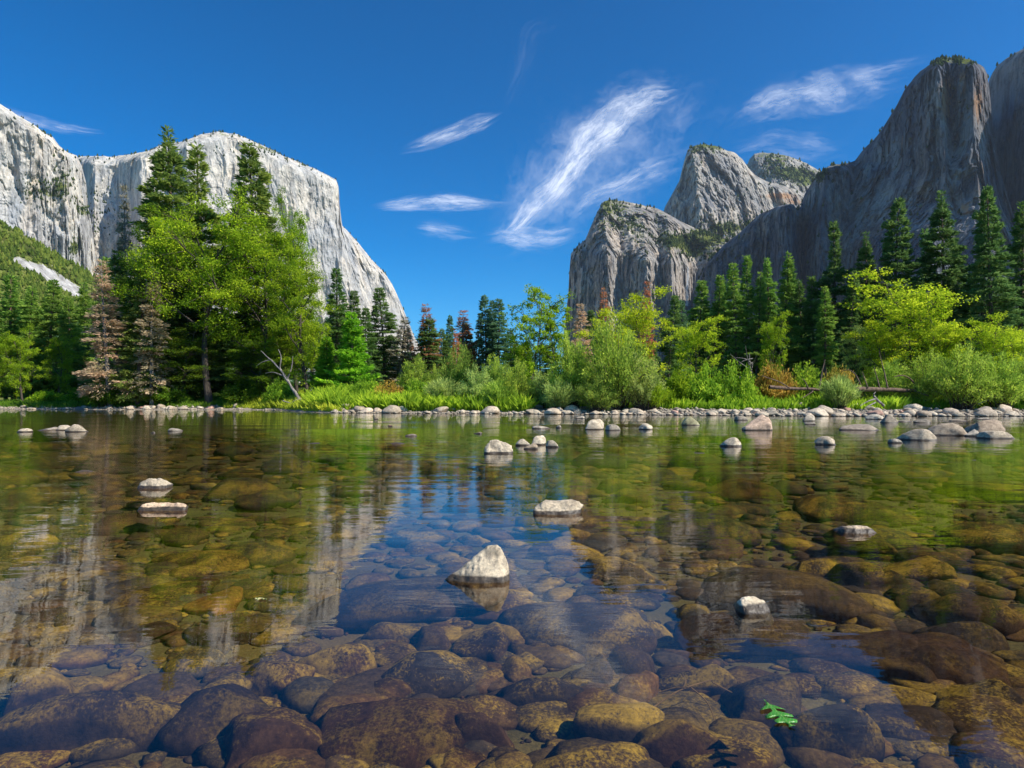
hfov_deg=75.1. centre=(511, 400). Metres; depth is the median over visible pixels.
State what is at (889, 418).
river rock
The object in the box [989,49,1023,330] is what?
cliff
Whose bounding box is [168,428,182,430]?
river rock
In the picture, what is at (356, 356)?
young pine tree
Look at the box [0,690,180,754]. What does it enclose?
sunken stone
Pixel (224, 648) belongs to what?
sunken stone
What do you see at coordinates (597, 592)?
sunken stone
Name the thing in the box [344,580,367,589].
sunken stone
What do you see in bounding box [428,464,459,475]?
sunken stone
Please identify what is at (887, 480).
sunken stone
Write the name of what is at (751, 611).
river rock
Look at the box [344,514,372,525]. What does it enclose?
sunken stone
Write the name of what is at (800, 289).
fir tree
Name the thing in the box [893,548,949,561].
sunken stone
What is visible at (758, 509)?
sunken stone
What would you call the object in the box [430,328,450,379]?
fir tree
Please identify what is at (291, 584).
sunken stone
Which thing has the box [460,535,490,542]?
sunken stone
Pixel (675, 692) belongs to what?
sunken twigs
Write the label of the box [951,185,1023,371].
pine tree
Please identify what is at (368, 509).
sunken stone
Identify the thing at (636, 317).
slender tree
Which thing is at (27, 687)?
sunken stone
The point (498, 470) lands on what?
sunken stone
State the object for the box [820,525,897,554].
river rock
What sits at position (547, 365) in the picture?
fir tree
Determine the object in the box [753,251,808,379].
fir tree
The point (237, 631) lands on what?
sunken stone
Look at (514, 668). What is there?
sunken stone
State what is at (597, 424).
river rock
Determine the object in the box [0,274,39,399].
fir tree
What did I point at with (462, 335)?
dead tree
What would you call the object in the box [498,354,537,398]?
willow bush
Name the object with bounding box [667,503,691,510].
sunken stone
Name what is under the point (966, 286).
pine tree
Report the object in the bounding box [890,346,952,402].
willow bush
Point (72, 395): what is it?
shrub
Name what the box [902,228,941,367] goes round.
pine tree
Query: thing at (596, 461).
sunken stone
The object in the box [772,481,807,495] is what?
sunken stone
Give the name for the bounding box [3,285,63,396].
fir tree
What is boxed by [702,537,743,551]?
sunken stone
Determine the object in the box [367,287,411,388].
fir tree
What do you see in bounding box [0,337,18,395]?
broadleaf tree
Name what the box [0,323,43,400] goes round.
broadleaf tree
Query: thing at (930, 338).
slender tree
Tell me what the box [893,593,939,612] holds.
sunken stone
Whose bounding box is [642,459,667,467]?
sunken stone
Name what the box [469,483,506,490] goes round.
sunken stone
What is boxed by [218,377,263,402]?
shrub
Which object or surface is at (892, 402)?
grass
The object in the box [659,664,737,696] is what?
sunken stone
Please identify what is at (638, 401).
willow bush
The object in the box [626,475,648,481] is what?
sunken stone
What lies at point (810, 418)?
river rock
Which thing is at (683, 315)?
fir tree
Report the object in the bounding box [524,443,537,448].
river rock
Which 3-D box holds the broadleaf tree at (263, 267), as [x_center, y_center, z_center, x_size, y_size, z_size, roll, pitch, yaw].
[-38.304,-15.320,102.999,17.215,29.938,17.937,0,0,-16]
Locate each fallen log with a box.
[763,360,824,397]
[840,352,928,395]
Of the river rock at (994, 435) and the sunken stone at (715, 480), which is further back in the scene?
the river rock at (994, 435)
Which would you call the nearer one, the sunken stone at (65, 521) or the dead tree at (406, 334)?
the sunken stone at (65, 521)
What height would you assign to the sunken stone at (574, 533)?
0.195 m
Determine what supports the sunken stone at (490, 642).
on the ground at (150, 654)
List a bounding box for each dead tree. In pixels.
[72,259,133,407]
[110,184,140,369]
[126,272,177,404]
[381,317,414,389]
[396,329,415,388]
[410,303,442,374]
[445,310,477,371]
[447,331,462,366]
[471,322,484,370]
[570,303,592,367]
[596,287,613,346]
[638,281,656,366]
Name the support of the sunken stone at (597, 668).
on the ground at (150, 654)
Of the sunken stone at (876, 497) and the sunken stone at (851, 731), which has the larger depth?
the sunken stone at (876, 497)
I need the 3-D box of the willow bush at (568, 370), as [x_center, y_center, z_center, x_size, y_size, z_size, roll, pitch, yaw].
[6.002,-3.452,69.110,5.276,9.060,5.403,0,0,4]
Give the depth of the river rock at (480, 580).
4.77 m
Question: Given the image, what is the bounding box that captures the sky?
[0,0,1023,385]
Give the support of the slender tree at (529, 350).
on the ground at (150, 654)
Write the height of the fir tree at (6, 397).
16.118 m
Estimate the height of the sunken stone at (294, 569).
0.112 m
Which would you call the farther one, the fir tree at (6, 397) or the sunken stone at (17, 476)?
the fir tree at (6, 397)
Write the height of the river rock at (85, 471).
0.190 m
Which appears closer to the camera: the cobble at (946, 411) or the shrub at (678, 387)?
the cobble at (946, 411)
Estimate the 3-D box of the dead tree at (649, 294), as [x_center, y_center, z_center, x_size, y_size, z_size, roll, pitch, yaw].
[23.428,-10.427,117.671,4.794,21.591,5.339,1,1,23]
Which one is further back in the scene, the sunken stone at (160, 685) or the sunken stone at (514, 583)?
the sunken stone at (514, 583)
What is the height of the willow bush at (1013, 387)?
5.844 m
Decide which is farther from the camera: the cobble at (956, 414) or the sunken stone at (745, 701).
the cobble at (956, 414)
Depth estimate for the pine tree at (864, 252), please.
115.48 m
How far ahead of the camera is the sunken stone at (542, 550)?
6.66 m
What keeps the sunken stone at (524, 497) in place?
on the ground at (150, 654)
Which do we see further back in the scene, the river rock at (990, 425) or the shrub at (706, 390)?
the shrub at (706, 390)
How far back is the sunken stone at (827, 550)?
6.83 m
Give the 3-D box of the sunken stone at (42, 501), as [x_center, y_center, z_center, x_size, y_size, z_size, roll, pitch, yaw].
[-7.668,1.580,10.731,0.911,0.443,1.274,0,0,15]
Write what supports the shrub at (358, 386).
on the ground at (150, 654)
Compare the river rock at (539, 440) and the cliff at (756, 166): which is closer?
the river rock at (539, 440)
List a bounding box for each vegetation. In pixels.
[0,219,140,345]
[8,47,1023,343]
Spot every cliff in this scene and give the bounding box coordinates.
[0,104,97,275]
[78,131,431,386]
[563,200,726,383]
[664,144,804,239]
[690,57,1014,363]
[747,152,819,192]
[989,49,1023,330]
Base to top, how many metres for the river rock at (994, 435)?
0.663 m
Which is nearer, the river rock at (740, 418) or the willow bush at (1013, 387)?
the river rock at (740, 418)
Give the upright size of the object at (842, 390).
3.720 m
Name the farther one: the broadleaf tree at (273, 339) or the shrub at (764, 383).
the broadleaf tree at (273, 339)
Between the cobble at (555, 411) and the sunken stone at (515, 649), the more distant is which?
the cobble at (555, 411)
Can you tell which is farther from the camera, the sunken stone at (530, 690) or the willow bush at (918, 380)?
the willow bush at (918, 380)
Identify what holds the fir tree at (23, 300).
on the ground at (150, 654)
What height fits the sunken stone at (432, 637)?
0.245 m
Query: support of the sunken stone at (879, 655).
on the ground at (150, 654)
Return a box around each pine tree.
[90,125,226,362]
[158,140,237,394]
[199,141,302,390]
[305,336,349,391]
[314,311,380,386]
[798,220,867,374]
[835,231,900,397]
[854,196,937,376]
[900,190,973,365]
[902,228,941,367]
[940,243,968,360]
[949,211,1016,360]
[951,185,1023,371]
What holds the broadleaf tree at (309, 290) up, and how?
on the ground at (150, 654)
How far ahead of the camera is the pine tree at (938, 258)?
109.09 m
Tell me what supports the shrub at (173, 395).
on the ground at (150, 654)
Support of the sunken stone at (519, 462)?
on the ground at (150, 654)
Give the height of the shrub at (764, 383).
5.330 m
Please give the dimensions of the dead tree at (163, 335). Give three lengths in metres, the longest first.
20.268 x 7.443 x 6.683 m
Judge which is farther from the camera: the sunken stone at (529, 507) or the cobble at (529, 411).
the cobble at (529, 411)
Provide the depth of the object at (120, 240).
117.42 m
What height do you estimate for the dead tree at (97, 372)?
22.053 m
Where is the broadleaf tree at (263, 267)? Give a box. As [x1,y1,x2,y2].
[205,214,316,392]
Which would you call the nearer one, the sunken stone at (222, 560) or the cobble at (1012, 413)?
the sunken stone at (222, 560)
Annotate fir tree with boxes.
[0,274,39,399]
[0,319,13,392]
[0,332,24,399]
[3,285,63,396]
[5,299,46,399]
[27,279,67,393]
[31,295,92,397]
[42,307,55,389]
[52,282,104,394]
[70,249,137,392]
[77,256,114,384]
[102,283,217,388]
[103,248,169,406]
[143,289,237,397]
[194,300,292,389]
[198,340,226,396]
[251,307,302,390]
[291,309,324,389]
[300,317,334,381]
[306,267,350,381]
[338,290,364,374]
[353,307,386,385]
[366,351,382,371]
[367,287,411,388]
[380,335,398,372]
[410,317,443,380]
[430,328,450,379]
[442,315,454,368]
[457,323,475,367]
[472,294,502,375]
[480,298,514,377]
[484,300,497,361]
[503,328,528,379]
[534,349,545,378]
[540,345,560,383]
[582,310,597,365]
[650,347,661,368]
[655,295,685,386]
[670,280,712,375]
[671,300,698,383]
[689,274,738,387]
[696,309,717,364]
[709,262,755,384]
[709,282,739,377]
[728,255,759,375]
[737,271,776,383]
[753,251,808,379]
[753,257,784,371]
[777,273,803,363]
[785,279,817,374]
[788,276,839,372]
[795,286,846,379]
[816,270,875,394]
[858,282,903,395]
[976,201,1023,372]
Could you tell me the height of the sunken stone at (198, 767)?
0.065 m
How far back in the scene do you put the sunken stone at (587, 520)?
8.24 m
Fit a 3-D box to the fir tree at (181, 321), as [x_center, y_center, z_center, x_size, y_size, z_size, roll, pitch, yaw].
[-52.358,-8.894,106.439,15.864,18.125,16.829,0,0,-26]
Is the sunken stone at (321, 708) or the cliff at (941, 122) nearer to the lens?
the sunken stone at (321, 708)
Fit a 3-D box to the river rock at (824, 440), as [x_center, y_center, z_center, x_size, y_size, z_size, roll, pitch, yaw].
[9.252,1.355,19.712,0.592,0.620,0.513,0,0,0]
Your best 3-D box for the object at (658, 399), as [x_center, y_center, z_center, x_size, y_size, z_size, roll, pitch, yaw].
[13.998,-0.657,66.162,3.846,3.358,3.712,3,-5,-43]
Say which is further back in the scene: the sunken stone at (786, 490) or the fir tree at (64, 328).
the fir tree at (64, 328)
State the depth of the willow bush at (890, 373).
69.34 m
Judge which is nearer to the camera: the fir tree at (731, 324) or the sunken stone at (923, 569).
the sunken stone at (923, 569)
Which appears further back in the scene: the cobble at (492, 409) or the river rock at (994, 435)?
the cobble at (492, 409)
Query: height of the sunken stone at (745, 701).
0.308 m
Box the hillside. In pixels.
[0,224,198,399]
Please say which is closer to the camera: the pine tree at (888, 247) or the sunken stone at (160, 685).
the sunken stone at (160, 685)
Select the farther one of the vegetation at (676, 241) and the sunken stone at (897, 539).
the vegetation at (676, 241)
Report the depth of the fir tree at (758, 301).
122.29 m
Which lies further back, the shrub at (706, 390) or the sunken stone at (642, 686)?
the shrub at (706, 390)
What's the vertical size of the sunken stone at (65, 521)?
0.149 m
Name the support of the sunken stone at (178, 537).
on the ground at (150, 654)
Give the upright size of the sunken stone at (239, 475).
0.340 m
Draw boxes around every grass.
[0,395,226,407]
[218,388,342,411]
[298,382,540,411]
[537,392,1023,409]
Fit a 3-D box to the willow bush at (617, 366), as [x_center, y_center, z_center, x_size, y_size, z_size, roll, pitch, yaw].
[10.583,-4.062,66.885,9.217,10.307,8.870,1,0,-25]
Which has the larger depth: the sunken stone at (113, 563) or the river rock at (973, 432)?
the river rock at (973, 432)
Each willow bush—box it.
[396,353,431,388]
[428,362,442,388]
[434,338,477,388]
[455,362,492,397]
[478,353,504,386]
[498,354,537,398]
[525,370,551,408]
[545,328,593,407]
[572,310,661,409]
[575,368,621,411]
[619,351,667,410]
[862,356,910,397]
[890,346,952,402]
[923,340,1007,409]
[976,352,1023,407]
[1009,350,1023,401]
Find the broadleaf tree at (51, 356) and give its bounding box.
[38,328,82,392]
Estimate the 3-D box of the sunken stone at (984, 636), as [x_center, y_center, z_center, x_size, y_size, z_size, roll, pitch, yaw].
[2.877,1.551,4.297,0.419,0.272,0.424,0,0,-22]
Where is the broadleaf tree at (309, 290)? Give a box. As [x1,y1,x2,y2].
[259,252,341,392]
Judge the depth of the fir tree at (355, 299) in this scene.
133.82 m
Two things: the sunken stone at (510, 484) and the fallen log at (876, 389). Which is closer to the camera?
the sunken stone at (510, 484)
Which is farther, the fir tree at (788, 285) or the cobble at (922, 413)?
the fir tree at (788, 285)
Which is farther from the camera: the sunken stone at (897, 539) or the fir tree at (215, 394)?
the fir tree at (215, 394)
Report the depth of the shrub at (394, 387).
77.40 m
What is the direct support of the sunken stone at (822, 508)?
on the ground at (150, 654)
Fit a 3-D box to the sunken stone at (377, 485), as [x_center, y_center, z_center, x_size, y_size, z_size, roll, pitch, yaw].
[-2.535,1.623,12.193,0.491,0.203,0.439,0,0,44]
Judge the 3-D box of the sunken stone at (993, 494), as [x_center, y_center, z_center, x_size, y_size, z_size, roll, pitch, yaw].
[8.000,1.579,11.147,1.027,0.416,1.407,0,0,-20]
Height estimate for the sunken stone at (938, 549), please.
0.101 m
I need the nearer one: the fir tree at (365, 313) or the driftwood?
the driftwood
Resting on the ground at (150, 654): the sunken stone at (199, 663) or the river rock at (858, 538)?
the sunken stone at (199, 663)
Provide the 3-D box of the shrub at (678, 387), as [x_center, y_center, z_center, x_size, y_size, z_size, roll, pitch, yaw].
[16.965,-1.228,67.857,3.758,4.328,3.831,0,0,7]
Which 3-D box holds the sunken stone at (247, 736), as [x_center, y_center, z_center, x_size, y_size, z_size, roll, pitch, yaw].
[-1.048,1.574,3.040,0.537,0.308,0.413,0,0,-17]
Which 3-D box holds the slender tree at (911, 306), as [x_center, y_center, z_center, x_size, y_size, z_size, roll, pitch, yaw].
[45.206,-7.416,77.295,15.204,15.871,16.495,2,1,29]
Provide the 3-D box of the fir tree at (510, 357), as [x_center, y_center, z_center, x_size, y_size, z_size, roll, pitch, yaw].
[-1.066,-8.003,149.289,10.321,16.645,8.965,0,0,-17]
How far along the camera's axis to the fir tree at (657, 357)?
177.44 m
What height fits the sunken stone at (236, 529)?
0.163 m
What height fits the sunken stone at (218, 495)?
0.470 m
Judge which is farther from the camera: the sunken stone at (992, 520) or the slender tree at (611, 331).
the slender tree at (611, 331)
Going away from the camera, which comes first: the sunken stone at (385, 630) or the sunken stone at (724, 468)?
the sunken stone at (385, 630)
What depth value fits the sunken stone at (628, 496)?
10.32 m
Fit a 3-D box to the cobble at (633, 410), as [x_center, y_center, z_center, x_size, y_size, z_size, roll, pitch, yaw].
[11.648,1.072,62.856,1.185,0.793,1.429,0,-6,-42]
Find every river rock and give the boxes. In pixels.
[17,428,32,431]
[40,427,57,430]
[57,425,69,429]
[65,424,88,431]
[77,470,92,476]
[134,478,172,495]
[137,502,187,517]
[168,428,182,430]
[441,545,509,608]
[484,440,512,456]
[515,439,529,445]
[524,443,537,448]
[532,425,550,428]
[532,435,545,444]
[533,499,582,528]
[546,440,557,447]
[585,419,603,429]
[605,424,619,429]
[639,423,652,429]
[681,417,699,424]
[720,437,741,449]
[727,596,773,630]
[734,416,747,419]
[741,414,771,429]
[802,415,814,420]
[814,436,835,444]
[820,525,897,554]
[839,424,877,430]
[864,414,883,418]
[880,414,898,422]
[887,439,901,442]
[896,429,936,440]
[913,419,930,422]
[927,423,966,435]
[964,419,1004,432]
[964,429,978,435]
[976,431,1014,438]
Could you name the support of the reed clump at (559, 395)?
on the ground at (150, 654)
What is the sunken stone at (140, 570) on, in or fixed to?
on the ground at (150, 654)
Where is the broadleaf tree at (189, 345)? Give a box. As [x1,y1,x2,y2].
[144,321,226,401]
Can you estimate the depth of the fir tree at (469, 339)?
140.19 m
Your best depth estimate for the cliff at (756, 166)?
4520.74 m
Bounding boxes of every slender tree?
[495,335,548,389]
[500,284,575,386]
[532,307,574,380]
[571,309,641,369]
[596,283,677,380]
[669,313,728,387]
[756,309,793,377]
[833,265,987,385]
[836,325,878,385]
[841,310,921,385]
[890,308,987,373]
[951,311,1023,375]
[980,323,1023,380]
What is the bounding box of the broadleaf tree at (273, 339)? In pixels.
[259,311,326,390]
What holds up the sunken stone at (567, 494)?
on the ground at (150, 654)
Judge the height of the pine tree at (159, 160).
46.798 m
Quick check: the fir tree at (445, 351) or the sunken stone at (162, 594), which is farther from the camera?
the fir tree at (445, 351)
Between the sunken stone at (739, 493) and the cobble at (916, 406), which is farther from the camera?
the cobble at (916, 406)
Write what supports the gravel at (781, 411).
on the ground at (150, 654)
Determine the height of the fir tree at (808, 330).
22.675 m
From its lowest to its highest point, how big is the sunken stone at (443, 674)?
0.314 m
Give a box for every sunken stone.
[0,484,79,508]
[0,546,41,560]
[0,583,19,599]
[0,615,8,631]
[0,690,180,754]
[1,472,38,485]
[2,666,78,715]
[3,570,15,577]
[14,504,44,514]
[26,524,61,532]
[29,631,75,649]
[52,516,83,526]
[53,570,80,580]
[90,566,145,573]
[96,577,220,610]
[102,560,125,566]
[114,621,176,646]
[121,672,199,698]
[145,544,164,550]
[146,568,170,575]
[151,550,249,571]
[154,683,269,757]
[161,527,209,546]
[162,647,227,678]
[182,586,242,617]
[183,616,273,645]
[185,766,207,767]
[200,477,280,502]
[200,641,230,654]
[216,524,241,534]
[217,471,263,479]
[223,707,321,767]
[234,490,301,512]
[245,661,315,696]
[270,608,285,614]
[271,564,311,575]
[275,575,316,593]
[292,479,319,488]
[294,574,470,631]
[296,643,376,675]
[297,551,340,564]
[307,693,387,727]
[309,560,336,573]
[316,530,330,540]
[318,697,474,767]
[342,476,360,482]
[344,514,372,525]
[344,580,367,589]
[346,505,381,515]
[351,471,370,478]
[357,530,371,540]
[361,622,409,642]
[368,483,385,491]
[380,650,474,698]
[381,481,404,486]
[400,472,417,476]
[403,486,412,492]
[404,542,443,556]
[417,625,451,650]
[427,474,456,480]
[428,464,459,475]
[440,556,470,567]
[442,492,490,512]
[451,621,509,661]
[454,712,514,747]
[456,695,516,729]
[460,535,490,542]
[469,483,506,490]
[478,471,509,481]
[483,467,513,473]
[485,593,537,609]
[489,476,530,489]
[496,677,583,705]
[499,602,656,663]
[501,656,531,682]
[506,491,543,503]
[507,644,525,654]
[508,459,533,467]
[508,550,527,558]
[509,577,521,588]
[522,503,538,511]
[526,540,604,559]
[532,741,649,767]
[546,488,588,504]
[549,511,613,529]
[552,477,594,490]
[558,528,589,538]
[571,654,613,683]
[572,540,583,544]
[573,702,664,741]
[574,451,626,467]
[575,585,613,599]
[576,467,600,474]
[581,488,604,497]
[582,579,603,585]
[584,556,656,581]
[587,532,626,549]
[597,478,639,493]
[601,488,654,504]
[609,644,655,673]
[615,670,658,702]
[622,517,637,523]
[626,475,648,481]
[630,607,646,620]
[631,719,726,767]
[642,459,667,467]
[645,620,672,641]
[648,471,680,483]
[649,511,761,547]
[657,562,680,569]
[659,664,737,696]
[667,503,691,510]
[670,459,713,468]
[673,613,809,658]
[694,463,764,480]
[697,567,872,622]
[700,478,782,501]
[702,496,728,505]
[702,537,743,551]
[709,470,759,484]
[711,717,734,723]
[722,674,801,727]
[734,503,775,515]
[770,703,884,762]
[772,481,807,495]
[785,630,936,684]
[787,556,849,577]
[792,494,904,524]
[822,546,838,555]
[833,561,910,591]
[864,702,956,740]
[867,494,886,499]
[868,525,888,527]
[871,476,904,485]
[871,528,922,550]
[872,489,893,496]
[882,555,957,583]
[889,520,901,527]
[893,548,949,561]
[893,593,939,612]
[901,474,946,481]
[902,632,1012,686]
[911,621,1008,652]
[914,593,1023,635]
[916,509,939,514]
[925,579,975,596]
[933,546,945,551]
[934,499,957,503]
[935,521,1023,555]
[935,678,1023,704]
[942,482,1023,503]
[959,501,988,508]
[973,517,1013,523]
[997,580,1023,589]
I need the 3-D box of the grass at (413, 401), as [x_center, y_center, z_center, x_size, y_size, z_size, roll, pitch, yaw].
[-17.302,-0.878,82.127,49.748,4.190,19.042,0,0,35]
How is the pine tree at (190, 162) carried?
on the ground at (150, 654)
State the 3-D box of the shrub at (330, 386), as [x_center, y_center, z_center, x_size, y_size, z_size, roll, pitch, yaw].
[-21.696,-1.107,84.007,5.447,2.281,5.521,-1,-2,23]
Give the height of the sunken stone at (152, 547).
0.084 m
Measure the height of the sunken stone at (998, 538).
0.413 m
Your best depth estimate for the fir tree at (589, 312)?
110.12 m
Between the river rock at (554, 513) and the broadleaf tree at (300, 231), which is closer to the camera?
the river rock at (554, 513)
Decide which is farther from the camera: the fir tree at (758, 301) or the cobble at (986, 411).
the fir tree at (758, 301)
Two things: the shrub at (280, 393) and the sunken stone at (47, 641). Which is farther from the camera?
the shrub at (280, 393)
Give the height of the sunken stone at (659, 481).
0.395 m
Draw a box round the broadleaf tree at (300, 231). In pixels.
[270,184,319,383]
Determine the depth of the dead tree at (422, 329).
125.94 m
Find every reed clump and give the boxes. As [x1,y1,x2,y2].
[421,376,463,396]
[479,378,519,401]
[539,378,577,409]
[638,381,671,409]
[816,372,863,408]
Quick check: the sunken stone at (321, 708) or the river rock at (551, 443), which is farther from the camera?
the river rock at (551, 443)
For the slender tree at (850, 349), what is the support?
on the ground at (150, 654)
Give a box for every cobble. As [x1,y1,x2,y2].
[177,406,186,409]
[354,406,364,411]
[361,407,372,412]
[382,405,400,412]
[434,406,448,411]
[480,406,499,413]
[526,409,533,413]
[547,408,559,413]
[564,405,577,410]
[573,409,580,413]
[589,411,599,414]
[628,408,642,412]
[706,410,717,414]
[750,409,759,412]
[766,410,777,415]
[807,408,828,415]
[817,405,833,415]
[866,410,882,415]
[903,404,921,409]
[903,409,915,415]
[916,410,931,415]
[941,408,959,414]
[951,412,964,415]
[973,406,991,412]
[973,408,997,415]
[996,404,1012,412]
[1004,411,1018,415]
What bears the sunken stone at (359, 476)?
on the ground at (150, 654)
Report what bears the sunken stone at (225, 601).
on the ground at (150, 654)
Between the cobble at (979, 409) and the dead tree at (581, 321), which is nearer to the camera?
the cobble at (979, 409)
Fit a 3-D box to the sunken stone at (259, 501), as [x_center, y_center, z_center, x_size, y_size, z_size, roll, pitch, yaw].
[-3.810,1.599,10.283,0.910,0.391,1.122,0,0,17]
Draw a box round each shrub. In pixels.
[26,388,66,402]
[61,386,85,401]
[81,378,129,407]
[139,383,193,403]
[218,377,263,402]
[261,376,299,400]
[322,383,347,389]
[348,377,379,393]
[371,380,403,395]
[398,377,429,393]
[663,368,695,403]
[685,362,728,403]
[713,358,761,400]
[753,360,802,399]
[788,360,825,398]
[822,363,863,396]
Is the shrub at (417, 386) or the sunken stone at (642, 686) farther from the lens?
the shrub at (417, 386)
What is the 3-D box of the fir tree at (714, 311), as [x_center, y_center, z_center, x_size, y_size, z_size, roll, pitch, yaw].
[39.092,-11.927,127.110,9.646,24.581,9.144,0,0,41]
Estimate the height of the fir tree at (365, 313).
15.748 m
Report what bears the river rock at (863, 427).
on the ground at (150, 654)
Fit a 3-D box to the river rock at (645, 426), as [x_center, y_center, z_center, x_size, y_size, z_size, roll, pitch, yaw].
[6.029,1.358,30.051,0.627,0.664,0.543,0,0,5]
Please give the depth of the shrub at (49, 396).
109.22 m
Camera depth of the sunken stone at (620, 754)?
2.70 m
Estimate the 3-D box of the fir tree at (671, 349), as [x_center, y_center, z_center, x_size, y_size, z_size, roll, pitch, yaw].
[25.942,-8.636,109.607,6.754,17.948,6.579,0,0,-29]
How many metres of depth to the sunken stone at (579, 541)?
7.17 m
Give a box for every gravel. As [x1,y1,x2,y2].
[0,405,287,410]
[319,407,1023,416]
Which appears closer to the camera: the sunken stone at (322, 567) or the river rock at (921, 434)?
the sunken stone at (322, 567)
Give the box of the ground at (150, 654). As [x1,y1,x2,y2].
[0,404,1023,767]
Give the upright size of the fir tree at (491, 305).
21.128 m
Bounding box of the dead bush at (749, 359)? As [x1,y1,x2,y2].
[734,345,756,384]
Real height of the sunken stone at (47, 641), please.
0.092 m
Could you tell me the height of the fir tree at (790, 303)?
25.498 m
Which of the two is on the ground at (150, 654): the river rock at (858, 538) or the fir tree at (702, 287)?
the fir tree at (702, 287)
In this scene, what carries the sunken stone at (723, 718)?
on the ground at (150, 654)
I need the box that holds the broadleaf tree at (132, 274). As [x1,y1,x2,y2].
[110,221,195,371]
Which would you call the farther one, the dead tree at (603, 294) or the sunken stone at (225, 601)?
the dead tree at (603, 294)
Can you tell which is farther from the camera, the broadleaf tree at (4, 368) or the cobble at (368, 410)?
the broadleaf tree at (4, 368)
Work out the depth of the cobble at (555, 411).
63.23 m
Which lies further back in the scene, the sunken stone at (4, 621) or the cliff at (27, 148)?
the cliff at (27, 148)
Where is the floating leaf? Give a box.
[760,700,796,726]
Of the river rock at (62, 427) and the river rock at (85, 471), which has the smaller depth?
the river rock at (85, 471)
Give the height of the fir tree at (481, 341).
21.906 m
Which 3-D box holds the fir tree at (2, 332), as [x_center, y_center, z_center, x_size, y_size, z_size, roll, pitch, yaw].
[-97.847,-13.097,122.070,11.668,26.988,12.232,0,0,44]
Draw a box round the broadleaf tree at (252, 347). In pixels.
[220,332,298,390]
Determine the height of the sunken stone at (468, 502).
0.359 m
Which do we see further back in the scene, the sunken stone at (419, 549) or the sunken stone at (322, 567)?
the sunken stone at (419, 549)
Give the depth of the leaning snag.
89.21 m
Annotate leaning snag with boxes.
[257,349,300,402]
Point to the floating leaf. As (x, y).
(782, 716)
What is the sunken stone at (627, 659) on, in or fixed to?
on the ground at (150, 654)
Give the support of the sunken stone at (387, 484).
on the ground at (150, 654)
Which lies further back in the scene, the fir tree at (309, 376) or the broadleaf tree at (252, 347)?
the fir tree at (309, 376)
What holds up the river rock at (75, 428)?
in the water
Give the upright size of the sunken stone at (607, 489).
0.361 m
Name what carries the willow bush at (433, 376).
on the ground at (150, 654)
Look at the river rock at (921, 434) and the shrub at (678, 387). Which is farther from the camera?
the shrub at (678, 387)
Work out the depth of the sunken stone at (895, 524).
8.47 m
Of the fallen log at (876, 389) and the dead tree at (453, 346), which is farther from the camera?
the dead tree at (453, 346)
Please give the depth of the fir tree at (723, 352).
131.07 m
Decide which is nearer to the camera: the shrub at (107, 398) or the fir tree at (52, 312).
the shrub at (107, 398)
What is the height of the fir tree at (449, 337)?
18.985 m
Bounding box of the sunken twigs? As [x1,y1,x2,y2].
[654,673,731,720]
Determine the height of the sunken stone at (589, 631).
0.352 m
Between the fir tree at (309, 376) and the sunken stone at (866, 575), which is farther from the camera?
the fir tree at (309, 376)
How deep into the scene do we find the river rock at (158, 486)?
9.83 m
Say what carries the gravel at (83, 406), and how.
on the ground at (150, 654)
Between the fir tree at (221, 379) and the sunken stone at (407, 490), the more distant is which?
the fir tree at (221, 379)
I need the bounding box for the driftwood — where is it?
[860,392,884,407]
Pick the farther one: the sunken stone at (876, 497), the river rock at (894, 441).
the river rock at (894, 441)
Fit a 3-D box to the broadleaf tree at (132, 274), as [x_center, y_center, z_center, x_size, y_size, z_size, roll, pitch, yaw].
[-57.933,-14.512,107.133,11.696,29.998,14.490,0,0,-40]
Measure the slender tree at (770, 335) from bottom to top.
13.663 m
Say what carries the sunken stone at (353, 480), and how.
on the ground at (150, 654)
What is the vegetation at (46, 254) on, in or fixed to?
on the hillside
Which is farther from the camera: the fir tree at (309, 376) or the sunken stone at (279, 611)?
the fir tree at (309, 376)
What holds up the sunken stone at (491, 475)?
on the ground at (150, 654)
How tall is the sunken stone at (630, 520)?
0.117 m
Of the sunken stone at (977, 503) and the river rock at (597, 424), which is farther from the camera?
the river rock at (597, 424)
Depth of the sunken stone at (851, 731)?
2.92 m
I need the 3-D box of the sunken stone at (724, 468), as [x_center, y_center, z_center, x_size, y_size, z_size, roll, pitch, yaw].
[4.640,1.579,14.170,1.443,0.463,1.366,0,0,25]
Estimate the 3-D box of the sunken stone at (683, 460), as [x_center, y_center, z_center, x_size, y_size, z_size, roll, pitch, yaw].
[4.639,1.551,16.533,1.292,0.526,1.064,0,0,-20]
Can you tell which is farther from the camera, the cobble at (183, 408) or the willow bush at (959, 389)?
the cobble at (183, 408)
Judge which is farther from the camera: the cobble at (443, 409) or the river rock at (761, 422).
the cobble at (443, 409)
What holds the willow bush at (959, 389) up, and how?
on the ground at (150, 654)
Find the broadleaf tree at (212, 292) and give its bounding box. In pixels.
[107,180,289,402]
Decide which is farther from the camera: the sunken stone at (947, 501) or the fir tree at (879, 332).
the fir tree at (879, 332)
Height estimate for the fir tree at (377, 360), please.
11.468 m
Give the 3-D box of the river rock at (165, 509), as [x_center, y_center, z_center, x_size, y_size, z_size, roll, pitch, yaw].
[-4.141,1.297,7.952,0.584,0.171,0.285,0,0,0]

